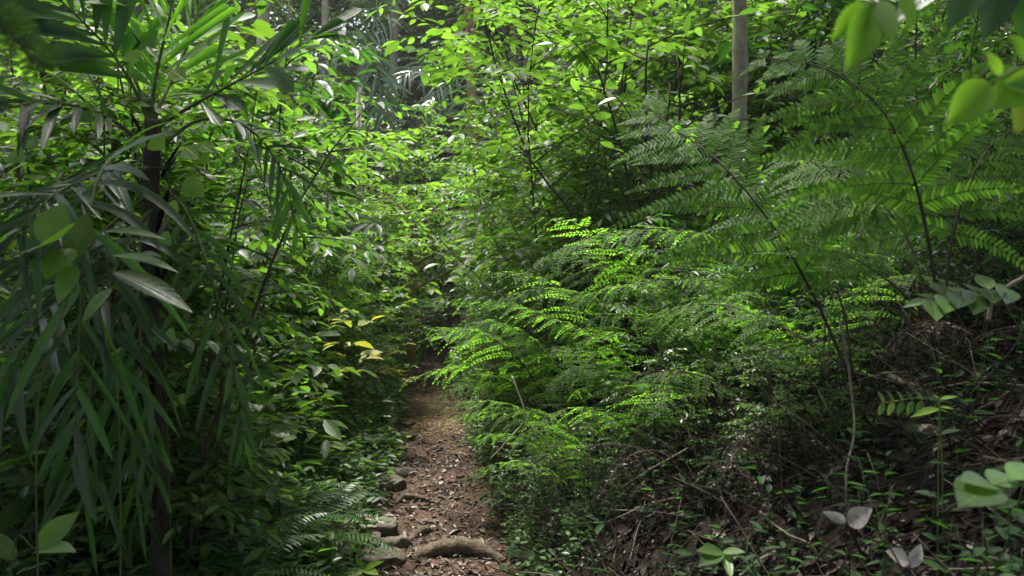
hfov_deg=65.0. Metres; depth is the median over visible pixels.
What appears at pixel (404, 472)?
stone
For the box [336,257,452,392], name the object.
leafy shrub
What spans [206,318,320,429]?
sapling
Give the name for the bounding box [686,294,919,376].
withered fern
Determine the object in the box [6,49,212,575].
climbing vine
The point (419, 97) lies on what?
forest tree
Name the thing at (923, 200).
tree fern
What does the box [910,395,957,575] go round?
seedling
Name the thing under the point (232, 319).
leafy shrub
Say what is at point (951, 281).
withered fern
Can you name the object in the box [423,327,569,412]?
fern
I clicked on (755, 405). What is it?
leafy shrub
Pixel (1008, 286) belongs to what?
liana
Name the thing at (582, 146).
leafy shrub
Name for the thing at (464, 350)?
broadleaf herb
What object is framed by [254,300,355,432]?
sapling
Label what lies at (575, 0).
sky
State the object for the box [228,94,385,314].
sapling
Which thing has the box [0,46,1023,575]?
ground
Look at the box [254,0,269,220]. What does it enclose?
forest tree
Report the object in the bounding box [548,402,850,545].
withered fern
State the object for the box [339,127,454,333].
sapling
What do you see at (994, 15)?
sapling
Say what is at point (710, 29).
sapling
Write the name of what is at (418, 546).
leaf litter
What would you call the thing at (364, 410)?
broadleaf herb
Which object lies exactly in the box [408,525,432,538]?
tree root
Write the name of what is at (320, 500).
broadleaf herb
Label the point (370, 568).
seedling
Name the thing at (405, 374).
broadleaf herb
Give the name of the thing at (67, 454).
broadleaf herb
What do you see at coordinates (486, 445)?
broadleaf herb
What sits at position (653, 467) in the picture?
liana
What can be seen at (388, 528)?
stone
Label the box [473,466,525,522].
broadleaf herb
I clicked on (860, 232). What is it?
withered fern
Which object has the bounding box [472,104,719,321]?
leafy shrub
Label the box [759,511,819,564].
liana
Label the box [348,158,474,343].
sapling
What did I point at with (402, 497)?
tree root
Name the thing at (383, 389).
leafy shrub
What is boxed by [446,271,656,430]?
fern
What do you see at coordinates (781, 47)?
forest tree
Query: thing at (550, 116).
sapling
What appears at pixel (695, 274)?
leafy shrub
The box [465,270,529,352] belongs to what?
leafy shrub
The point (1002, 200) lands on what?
fern
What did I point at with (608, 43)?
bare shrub
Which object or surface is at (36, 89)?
leafy shrub
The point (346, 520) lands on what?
leaf litter
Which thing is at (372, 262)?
sapling
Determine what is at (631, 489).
withered fern
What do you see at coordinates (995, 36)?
sapling
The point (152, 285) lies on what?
sapling
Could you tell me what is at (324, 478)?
twig litter
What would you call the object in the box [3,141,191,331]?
leafy shrub
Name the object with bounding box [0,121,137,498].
leafy shrub
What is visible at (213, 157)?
leafy shrub
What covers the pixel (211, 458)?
broadleaf herb
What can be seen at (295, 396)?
broadleaf herb
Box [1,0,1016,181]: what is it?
forest
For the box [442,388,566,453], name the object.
fern
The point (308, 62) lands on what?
sapling
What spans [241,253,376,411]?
sapling
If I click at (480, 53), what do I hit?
sapling
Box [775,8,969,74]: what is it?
forest tree
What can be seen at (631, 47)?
forest tree
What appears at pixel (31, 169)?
sapling
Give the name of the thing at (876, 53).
leafy shrub
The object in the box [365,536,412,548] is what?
stone
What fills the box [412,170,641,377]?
leafy shrub
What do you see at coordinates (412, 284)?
leafy shrub
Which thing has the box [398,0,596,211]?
forest tree
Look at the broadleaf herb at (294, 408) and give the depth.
6.20 m
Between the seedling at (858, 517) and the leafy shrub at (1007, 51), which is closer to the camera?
the seedling at (858, 517)
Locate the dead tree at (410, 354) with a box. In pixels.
[312,186,525,384]
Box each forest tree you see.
[0,0,143,216]
[0,11,166,90]
[4,0,244,238]
[34,1,66,345]
[78,0,254,103]
[98,0,348,221]
[170,0,367,73]
[221,0,399,188]
[234,0,422,113]
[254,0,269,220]
[285,0,482,189]
[318,0,329,235]
[350,1,444,138]
[354,0,534,182]
[389,0,398,195]
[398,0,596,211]
[405,1,555,151]
[459,0,720,188]
[464,0,503,262]
[480,0,644,153]
[509,6,516,191]
[568,0,728,121]
[568,0,816,205]
[658,0,881,113]
[667,0,933,163]
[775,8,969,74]
[781,0,1023,148]
[858,1,1023,165]
[874,15,1016,92]
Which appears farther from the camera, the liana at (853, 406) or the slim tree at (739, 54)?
the slim tree at (739, 54)
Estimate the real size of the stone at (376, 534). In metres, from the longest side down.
0.250 x 0.230 x 0.094 m
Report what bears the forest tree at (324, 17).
on the ground
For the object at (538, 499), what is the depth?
4.11 m
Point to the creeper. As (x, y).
(511, 552)
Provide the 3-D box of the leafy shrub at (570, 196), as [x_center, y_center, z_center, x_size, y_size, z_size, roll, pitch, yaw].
[0.511,-0.151,5.959,1.497,2.136,1.321,0,0,35]
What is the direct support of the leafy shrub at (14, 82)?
on the ground
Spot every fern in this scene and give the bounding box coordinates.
[0,0,59,86]
[0,501,210,575]
[0,510,116,575]
[110,506,335,575]
[172,488,396,575]
[172,511,386,575]
[207,447,357,502]
[295,482,373,550]
[314,434,387,461]
[400,327,599,438]
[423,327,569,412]
[441,393,595,479]
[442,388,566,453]
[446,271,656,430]
[446,349,530,415]
[457,426,608,513]
[458,285,640,461]
[463,360,498,383]
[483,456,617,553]
[504,315,704,472]
[515,225,848,330]
[520,217,734,386]
[521,447,726,548]
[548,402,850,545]
[561,229,829,337]
[566,252,786,411]
[606,89,920,376]
[618,370,927,508]
[631,340,816,423]
[671,236,1014,413]
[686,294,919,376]
[694,158,1023,286]
[694,167,997,317]
[715,25,1023,331]
[733,320,1000,435]
[771,294,1023,408]
[774,225,1014,336]
[796,249,1023,361]
[811,142,1023,264]
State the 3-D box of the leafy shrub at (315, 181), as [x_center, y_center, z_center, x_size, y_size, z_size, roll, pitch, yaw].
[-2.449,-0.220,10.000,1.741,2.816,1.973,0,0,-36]
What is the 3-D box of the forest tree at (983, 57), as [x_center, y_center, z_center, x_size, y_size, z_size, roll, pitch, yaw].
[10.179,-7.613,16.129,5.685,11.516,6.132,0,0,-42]
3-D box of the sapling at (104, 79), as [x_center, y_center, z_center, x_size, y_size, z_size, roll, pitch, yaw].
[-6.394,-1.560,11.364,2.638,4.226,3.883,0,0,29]
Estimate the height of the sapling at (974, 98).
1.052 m
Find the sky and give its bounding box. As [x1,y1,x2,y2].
[80,0,675,89]
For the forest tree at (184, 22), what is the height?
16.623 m
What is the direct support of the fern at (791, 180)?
on the ground
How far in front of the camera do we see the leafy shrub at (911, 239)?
3.68 m
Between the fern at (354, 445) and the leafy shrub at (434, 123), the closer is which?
the fern at (354, 445)
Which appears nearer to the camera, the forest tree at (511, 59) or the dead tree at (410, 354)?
the dead tree at (410, 354)
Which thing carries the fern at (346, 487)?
on the ground
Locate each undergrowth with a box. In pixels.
[0,328,410,575]
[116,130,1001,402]
[447,321,725,575]
[470,166,1023,575]
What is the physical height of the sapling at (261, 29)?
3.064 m
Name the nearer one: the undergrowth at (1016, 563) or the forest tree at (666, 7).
the undergrowth at (1016, 563)
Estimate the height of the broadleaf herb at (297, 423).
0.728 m
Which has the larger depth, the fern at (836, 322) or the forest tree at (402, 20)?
the forest tree at (402, 20)
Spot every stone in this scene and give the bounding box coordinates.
[344,531,380,541]
[352,517,397,536]
[353,546,405,569]
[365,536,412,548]
[366,472,406,490]
[372,466,414,477]
[389,432,415,441]
[393,421,417,428]
[393,446,406,452]
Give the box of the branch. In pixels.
[886,374,937,400]
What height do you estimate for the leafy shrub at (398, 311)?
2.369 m
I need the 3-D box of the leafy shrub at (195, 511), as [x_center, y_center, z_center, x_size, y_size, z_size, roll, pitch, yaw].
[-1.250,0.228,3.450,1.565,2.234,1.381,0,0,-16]
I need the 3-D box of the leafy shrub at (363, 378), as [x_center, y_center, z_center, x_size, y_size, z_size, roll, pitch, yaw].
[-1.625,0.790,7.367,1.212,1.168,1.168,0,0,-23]
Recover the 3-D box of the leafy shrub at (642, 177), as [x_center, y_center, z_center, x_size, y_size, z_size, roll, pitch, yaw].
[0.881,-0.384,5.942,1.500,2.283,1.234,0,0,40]
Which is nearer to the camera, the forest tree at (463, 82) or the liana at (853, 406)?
the liana at (853, 406)
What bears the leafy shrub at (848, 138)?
on the ground
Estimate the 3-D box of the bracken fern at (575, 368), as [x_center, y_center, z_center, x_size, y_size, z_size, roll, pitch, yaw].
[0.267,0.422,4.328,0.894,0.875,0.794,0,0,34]
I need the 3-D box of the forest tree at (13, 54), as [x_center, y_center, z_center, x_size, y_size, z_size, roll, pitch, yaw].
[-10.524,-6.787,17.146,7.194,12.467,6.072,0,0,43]
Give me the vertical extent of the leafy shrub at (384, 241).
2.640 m
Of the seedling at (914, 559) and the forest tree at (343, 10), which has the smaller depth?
the seedling at (914, 559)
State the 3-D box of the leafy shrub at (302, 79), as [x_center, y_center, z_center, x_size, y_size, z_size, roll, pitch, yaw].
[-3.919,-1.409,11.103,3.686,4.890,3.962,0,0,8]
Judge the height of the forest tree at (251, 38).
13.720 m
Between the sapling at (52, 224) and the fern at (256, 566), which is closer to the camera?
the sapling at (52, 224)
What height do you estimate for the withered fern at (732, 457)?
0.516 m
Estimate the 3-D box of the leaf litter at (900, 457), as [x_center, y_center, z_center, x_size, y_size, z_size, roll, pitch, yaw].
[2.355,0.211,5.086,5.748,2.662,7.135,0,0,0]
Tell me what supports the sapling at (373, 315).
on the ground
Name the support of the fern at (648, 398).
on the ground
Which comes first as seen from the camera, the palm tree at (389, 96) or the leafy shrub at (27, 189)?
the leafy shrub at (27, 189)
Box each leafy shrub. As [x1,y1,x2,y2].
[0,4,292,440]
[0,20,118,346]
[0,21,289,575]
[0,66,416,571]
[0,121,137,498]
[0,126,96,417]
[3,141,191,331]
[7,235,300,494]
[12,66,277,499]
[66,21,377,318]
[102,48,317,367]
[165,32,397,403]
[177,165,343,419]
[190,119,464,317]
[200,124,451,354]
[217,269,327,433]
[228,162,373,356]
[279,332,411,420]
[290,182,433,365]
[319,136,489,344]
[321,205,449,357]
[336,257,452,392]
[337,230,427,357]
[339,91,489,347]
[349,345,401,431]
[362,101,540,345]
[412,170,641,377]
[423,121,570,347]
[427,165,532,321]
[432,285,480,336]
[438,117,565,310]
[439,178,588,375]
[446,267,562,369]
[447,99,559,290]
[448,286,543,438]
[456,120,664,401]
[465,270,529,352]
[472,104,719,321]
[488,420,568,525]
[523,101,720,295]
[529,85,726,381]
[572,375,697,516]
[574,0,863,278]
[600,282,755,460]
[610,213,789,403]
[641,303,810,483]
[705,0,946,221]
[710,183,872,394]
[728,168,966,379]
[744,253,887,446]
[747,0,931,241]
[806,73,965,247]
[831,0,1014,183]
[851,100,1023,345]
[860,0,1023,222]
[874,108,1023,319]
[887,1,1023,178]
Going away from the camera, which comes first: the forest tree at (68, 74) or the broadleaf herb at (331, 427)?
the broadleaf herb at (331, 427)
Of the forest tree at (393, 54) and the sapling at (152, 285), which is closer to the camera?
the sapling at (152, 285)
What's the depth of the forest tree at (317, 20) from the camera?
32.19 m
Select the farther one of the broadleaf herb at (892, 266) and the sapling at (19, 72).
the sapling at (19, 72)
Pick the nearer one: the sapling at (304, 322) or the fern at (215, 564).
the fern at (215, 564)
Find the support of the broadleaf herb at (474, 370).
on the ground
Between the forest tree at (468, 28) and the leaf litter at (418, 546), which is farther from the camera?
the forest tree at (468, 28)
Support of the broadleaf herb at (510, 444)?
on the ground
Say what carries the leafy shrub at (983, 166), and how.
on the ground
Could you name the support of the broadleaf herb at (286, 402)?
on the ground
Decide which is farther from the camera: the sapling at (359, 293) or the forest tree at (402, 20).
the forest tree at (402, 20)
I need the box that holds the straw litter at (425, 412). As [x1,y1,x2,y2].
[382,379,493,463]
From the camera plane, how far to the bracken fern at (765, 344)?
3.26 m
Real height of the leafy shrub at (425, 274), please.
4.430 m
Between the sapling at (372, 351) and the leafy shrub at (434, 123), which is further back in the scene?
the leafy shrub at (434, 123)
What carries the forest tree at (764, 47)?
on the ground
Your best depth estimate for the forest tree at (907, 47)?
16.59 m
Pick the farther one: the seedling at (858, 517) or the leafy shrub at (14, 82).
the leafy shrub at (14, 82)
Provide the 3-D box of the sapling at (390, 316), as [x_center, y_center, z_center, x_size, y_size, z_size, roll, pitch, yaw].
[-2.117,0.183,8.266,1.539,2.372,1.844,0,0,35]
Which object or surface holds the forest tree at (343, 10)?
on the ground
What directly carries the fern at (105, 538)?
on the ground
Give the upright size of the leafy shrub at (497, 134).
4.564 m
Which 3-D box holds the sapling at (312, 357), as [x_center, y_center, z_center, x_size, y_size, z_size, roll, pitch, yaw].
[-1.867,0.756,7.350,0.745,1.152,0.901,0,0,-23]
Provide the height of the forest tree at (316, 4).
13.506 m
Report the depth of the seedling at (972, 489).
1.27 m
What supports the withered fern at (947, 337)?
on the ground
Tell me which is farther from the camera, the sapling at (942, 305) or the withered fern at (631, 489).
the withered fern at (631, 489)
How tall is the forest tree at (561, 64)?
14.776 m
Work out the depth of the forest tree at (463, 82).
36.20 m
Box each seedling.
[343,557,383,575]
[697,544,744,575]
[822,506,872,575]
[878,391,944,551]
[886,544,922,573]
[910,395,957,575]
[954,462,1023,506]
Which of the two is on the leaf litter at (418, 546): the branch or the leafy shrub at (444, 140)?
the leafy shrub at (444, 140)
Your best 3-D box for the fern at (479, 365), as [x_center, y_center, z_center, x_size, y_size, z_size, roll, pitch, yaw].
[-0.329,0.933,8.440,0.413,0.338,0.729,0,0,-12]
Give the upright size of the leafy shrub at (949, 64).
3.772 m
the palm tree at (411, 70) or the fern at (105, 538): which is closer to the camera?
the fern at (105, 538)
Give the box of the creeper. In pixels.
[499,548,536,571]
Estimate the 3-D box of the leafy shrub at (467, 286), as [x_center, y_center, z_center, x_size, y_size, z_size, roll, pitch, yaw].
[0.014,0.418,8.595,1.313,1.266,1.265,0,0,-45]
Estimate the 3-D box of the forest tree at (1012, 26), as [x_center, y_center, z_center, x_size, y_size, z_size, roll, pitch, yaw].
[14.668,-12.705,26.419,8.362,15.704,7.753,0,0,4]
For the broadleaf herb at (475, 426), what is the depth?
7.24 m
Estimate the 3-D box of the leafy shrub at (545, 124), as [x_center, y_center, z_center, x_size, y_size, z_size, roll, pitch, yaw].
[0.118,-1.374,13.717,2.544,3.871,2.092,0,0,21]
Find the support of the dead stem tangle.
on the ground
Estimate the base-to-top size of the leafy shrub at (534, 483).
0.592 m
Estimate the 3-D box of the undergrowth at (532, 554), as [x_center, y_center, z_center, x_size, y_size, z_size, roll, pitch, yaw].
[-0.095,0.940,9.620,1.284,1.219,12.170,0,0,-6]
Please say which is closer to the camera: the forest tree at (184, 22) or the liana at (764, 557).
the liana at (764, 557)
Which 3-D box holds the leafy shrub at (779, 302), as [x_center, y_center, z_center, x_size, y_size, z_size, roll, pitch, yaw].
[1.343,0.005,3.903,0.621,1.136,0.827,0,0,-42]
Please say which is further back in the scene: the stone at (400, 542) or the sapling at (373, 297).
the sapling at (373, 297)
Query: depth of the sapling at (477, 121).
10.19 m
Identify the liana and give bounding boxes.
[202,50,279,239]
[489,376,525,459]
[589,448,687,511]
[603,509,683,516]
[739,550,775,575]
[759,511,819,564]
[839,320,855,522]
[986,275,1023,320]
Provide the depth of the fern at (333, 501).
4.04 m
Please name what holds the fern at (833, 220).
on the ground
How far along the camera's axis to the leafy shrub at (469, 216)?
13.38 m
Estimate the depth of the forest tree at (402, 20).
26.80 m
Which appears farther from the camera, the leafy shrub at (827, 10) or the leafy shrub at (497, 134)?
the leafy shrub at (497, 134)
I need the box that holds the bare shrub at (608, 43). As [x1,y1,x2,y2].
[497,0,839,387]
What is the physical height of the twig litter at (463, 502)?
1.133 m
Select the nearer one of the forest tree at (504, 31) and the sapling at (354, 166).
the sapling at (354, 166)
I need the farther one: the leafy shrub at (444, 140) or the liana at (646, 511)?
the leafy shrub at (444, 140)
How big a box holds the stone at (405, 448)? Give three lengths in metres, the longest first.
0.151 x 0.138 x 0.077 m
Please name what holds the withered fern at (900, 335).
on the ground
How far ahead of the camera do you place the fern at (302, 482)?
4.95 m
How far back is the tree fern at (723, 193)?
2.85 m
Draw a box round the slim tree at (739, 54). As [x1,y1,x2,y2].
[722,0,747,314]
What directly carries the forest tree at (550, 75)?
on the ground
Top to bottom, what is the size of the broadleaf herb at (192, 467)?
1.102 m
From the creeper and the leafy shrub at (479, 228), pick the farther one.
the leafy shrub at (479, 228)
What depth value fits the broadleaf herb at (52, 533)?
2.00 m
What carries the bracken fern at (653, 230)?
on the ground
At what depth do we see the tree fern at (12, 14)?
1.02 m
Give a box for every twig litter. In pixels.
[55,403,417,575]
[307,349,679,575]
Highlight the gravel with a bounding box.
[309,340,665,575]
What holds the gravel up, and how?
on the ground
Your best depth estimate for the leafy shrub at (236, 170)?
6.37 m
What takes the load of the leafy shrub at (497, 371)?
on the ground
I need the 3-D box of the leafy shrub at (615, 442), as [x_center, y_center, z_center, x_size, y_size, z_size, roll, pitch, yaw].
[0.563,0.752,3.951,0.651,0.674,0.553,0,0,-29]
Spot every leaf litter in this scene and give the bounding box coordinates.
[7,399,400,575]
[244,338,713,575]
[467,189,1023,575]
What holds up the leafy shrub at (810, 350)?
on the ground
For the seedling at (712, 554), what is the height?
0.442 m
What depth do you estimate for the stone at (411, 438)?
7.83 m
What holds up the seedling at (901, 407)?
on the ground
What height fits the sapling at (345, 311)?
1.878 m
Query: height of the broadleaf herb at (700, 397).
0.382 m
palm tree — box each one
[0,0,361,575]
[292,0,412,248]
[383,48,527,315]
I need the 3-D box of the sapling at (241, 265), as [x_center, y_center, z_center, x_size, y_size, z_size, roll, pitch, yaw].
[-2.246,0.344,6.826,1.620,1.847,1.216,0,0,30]
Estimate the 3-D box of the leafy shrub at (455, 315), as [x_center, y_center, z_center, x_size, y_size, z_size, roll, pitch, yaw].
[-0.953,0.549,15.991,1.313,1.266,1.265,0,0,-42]
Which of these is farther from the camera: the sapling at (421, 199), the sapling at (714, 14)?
the sapling at (421, 199)
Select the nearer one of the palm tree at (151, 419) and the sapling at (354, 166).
the palm tree at (151, 419)
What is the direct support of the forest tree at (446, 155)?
on the ground
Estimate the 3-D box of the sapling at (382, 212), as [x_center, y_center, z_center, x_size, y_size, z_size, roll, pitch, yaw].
[-1.989,0.075,9.392,2.181,2.431,1.840,0,0,-13]
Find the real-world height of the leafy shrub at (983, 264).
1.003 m
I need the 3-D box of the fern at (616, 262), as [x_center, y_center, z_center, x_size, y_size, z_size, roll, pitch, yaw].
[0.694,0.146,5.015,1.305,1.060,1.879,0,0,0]
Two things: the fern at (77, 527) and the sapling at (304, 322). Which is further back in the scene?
the sapling at (304, 322)
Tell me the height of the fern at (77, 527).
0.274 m
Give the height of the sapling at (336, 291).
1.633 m
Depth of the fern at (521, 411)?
4.57 m
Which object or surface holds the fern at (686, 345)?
on the ground
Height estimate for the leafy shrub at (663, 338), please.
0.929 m
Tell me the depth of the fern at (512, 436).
3.97 m
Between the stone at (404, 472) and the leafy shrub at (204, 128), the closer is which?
the leafy shrub at (204, 128)
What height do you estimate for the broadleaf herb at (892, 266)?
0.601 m
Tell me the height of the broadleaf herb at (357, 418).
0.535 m
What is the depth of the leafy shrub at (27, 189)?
5.25 m
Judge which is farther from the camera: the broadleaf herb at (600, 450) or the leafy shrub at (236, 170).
the leafy shrub at (236, 170)
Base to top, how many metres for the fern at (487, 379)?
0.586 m
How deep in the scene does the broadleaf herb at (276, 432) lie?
4.94 m
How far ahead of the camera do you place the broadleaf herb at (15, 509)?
3.13 m
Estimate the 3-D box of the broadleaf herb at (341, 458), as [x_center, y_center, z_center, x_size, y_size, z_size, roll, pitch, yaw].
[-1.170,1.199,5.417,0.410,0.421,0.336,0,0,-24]
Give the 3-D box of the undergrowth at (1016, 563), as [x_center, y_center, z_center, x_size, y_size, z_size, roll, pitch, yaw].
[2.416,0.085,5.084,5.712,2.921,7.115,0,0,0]
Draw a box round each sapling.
[0,0,377,572]
[0,36,277,351]
[0,144,179,415]
[0,203,93,575]
[1,51,186,235]
[25,0,365,521]
[82,227,192,575]
[171,220,344,374]
[173,127,390,351]
[205,263,370,433]
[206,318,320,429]
[212,171,372,439]
[218,229,369,416]
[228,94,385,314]
[241,183,395,405]
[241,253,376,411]
[246,255,380,409]
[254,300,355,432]
[263,192,434,380]
[272,312,346,400]
[274,234,427,411]
[313,184,420,341]
[322,308,382,483]
[325,286,416,393]
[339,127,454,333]
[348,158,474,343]
[367,0,748,311]
[378,343,419,445]
[382,0,751,367]
[430,0,756,392]
[466,39,629,307]
[527,0,905,347]
[564,0,877,263]
[831,0,917,70]
[862,0,1023,264]
[897,0,1023,41]
[902,275,1023,343]
[946,34,1023,132]
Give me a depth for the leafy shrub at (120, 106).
3.40 m
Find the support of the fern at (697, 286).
on the ground
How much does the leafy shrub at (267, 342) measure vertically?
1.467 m
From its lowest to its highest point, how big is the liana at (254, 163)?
0.808 m
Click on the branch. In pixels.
(893, 376)
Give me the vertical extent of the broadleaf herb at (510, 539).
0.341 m
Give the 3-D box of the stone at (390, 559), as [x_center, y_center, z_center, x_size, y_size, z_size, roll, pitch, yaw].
[-0.728,1.486,4.354,0.274,0.132,0.254,5,0,-25]
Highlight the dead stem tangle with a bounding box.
[472,161,1023,575]
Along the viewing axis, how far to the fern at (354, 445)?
6.17 m
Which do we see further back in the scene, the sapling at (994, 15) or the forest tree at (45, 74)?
the forest tree at (45, 74)
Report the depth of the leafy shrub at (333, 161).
7.46 m
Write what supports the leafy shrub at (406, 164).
on the ground
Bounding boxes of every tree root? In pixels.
[394,493,430,504]
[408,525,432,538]
[408,536,506,561]
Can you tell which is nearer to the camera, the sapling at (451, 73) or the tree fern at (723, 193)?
the tree fern at (723, 193)
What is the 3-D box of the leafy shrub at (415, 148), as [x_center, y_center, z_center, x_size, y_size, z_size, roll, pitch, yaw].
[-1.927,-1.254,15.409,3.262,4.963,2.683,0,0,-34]
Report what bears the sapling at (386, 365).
on the ground
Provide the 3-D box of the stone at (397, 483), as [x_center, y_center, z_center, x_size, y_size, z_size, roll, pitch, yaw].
[-0.936,1.446,5.902,0.271,0.135,0.252,8,11,24]
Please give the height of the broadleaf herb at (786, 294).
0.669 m
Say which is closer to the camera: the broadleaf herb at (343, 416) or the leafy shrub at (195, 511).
the leafy shrub at (195, 511)
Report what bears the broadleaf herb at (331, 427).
on the ground
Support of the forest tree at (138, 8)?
on the ground
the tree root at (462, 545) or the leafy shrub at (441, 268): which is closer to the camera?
the tree root at (462, 545)
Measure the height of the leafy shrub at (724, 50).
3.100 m
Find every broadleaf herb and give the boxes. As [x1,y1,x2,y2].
[0,356,144,575]
[0,512,78,575]
[1,372,119,530]
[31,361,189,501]
[67,344,253,570]
[125,408,305,522]
[172,349,347,481]
[189,350,345,464]
[194,369,297,502]
[214,379,347,478]
[234,380,332,470]
[270,360,345,437]
[280,393,351,461]
[293,479,353,528]
[308,390,374,437]
[314,438,364,492]
[337,386,391,433]
[379,361,415,387]
[456,338,473,361]
[458,412,496,454]
[461,358,490,390]
[471,405,510,465]
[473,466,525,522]
[500,495,540,546]
[501,413,607,485]
[570,411,625,476]
[644,374,704,436]
[763,259,840,327]
[844,211,947,310]
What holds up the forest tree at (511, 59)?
on the ground
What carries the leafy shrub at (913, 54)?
on the ground
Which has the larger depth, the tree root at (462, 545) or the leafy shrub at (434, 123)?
the leafy shrub at (434, 123)
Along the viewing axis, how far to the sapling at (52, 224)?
1.85 m
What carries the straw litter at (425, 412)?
on the ground
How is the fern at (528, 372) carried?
on the ground

